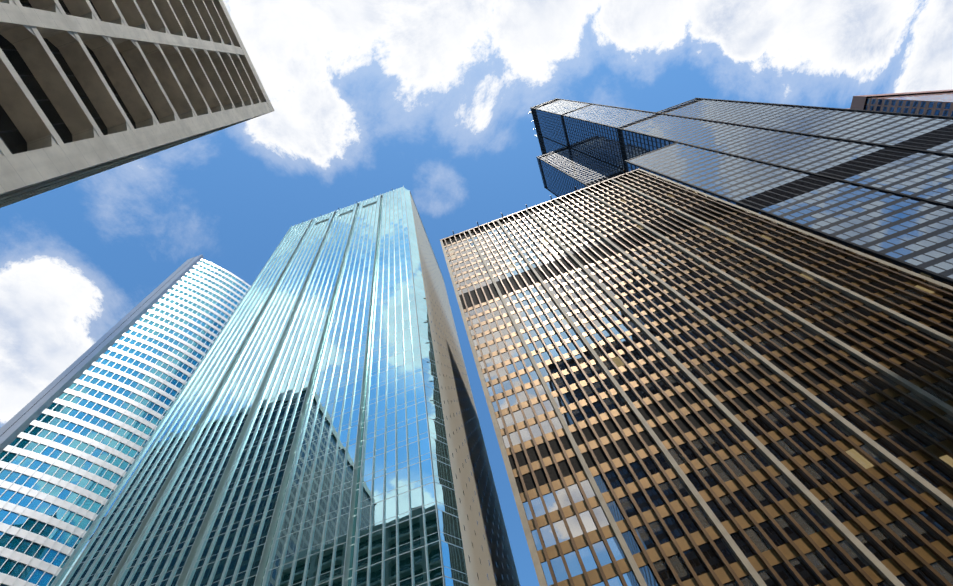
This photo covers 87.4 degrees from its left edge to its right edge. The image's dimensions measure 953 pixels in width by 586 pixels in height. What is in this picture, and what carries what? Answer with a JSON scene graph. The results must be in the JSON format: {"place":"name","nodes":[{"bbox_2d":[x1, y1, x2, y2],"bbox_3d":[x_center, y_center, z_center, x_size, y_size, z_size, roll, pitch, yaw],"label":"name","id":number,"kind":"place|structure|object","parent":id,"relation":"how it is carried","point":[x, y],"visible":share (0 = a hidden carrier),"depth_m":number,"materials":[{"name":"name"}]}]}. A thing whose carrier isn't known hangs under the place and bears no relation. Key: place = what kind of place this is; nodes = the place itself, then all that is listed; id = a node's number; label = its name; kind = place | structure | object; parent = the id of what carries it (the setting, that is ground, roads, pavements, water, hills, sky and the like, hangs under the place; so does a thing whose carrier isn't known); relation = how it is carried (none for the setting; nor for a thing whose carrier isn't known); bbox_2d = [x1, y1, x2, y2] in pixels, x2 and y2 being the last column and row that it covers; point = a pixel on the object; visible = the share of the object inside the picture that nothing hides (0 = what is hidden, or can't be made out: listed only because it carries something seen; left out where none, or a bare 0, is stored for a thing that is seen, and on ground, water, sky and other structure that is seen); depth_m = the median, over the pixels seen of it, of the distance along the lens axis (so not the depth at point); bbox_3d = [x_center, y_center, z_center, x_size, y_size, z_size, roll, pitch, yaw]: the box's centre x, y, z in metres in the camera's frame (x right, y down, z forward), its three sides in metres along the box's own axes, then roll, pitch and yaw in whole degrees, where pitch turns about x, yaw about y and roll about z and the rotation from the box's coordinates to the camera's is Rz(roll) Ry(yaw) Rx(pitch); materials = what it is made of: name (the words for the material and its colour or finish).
{"place":"outdoors","nodes":[
{"label":"outdoors","id":0,"kind":"place"},
{"bbox_2d":[0,0,952,585],"label":"sky","id":1,"kind":"structure","parent":0,"point":[433,99],"materials":[{"name":"blue"}]},
{"label":"ground","id":2,"kind":"structure","parent":0,"visible":0},
{"bbox_2d":[0,255,250,585],"bbox_3d":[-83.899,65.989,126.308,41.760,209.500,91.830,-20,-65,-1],"label":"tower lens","id":3,"kind":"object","parent":2,"relation":"on","point":[76,435],"visible":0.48,"depth_m":114.69,"materials":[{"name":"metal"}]},
{"bbox_2d":[0,0,273,207],"bbox_3d":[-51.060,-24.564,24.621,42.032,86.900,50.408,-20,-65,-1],"label":"building","id":4,"kind":"structure","parent":2,"relation":"on","point":[88,88],"depth_m":36.03,"materials":[{"name":"grey concrete"}]},
{"bbox_2d":[51,186,519,585],"bbox_3d":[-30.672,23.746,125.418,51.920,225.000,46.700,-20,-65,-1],"label":"skyscraper","id":5,"kind":"structure","parent":2,"relation":"on","point":[319,424],"depth_m":74.62,"materials":[{"name":"teal glass"}]},
{"bbox_2d":[440,168,952,585],"bbox_3d":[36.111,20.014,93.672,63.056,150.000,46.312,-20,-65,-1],"label":"bronze tower","id":6,"kind":"structure","parent":2,"relation":"on","point":[683,385],"depth_m":62.22,"materials":[{"name":"bronze-coloured metal"},{"name":"glass"}]},
{"bbox_2d":[529,98,952,286],"bbox_3d":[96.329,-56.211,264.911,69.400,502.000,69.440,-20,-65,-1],"label":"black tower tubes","id":7,"kind":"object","parent":2,"relation":"on","point":[878,184],"visible":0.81,"depth_m":152.87,"materials":[{"name":"black glass"}]},
{"bbox_2d":[845,89,952,116],"bbox_3d":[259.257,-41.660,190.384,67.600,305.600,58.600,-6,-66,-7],"label":"building","id":8,"kind":"structure","parent":2,"relation":"on","point":[938,102],"depth_m":254.50,"materials":[{"name":"brown"}]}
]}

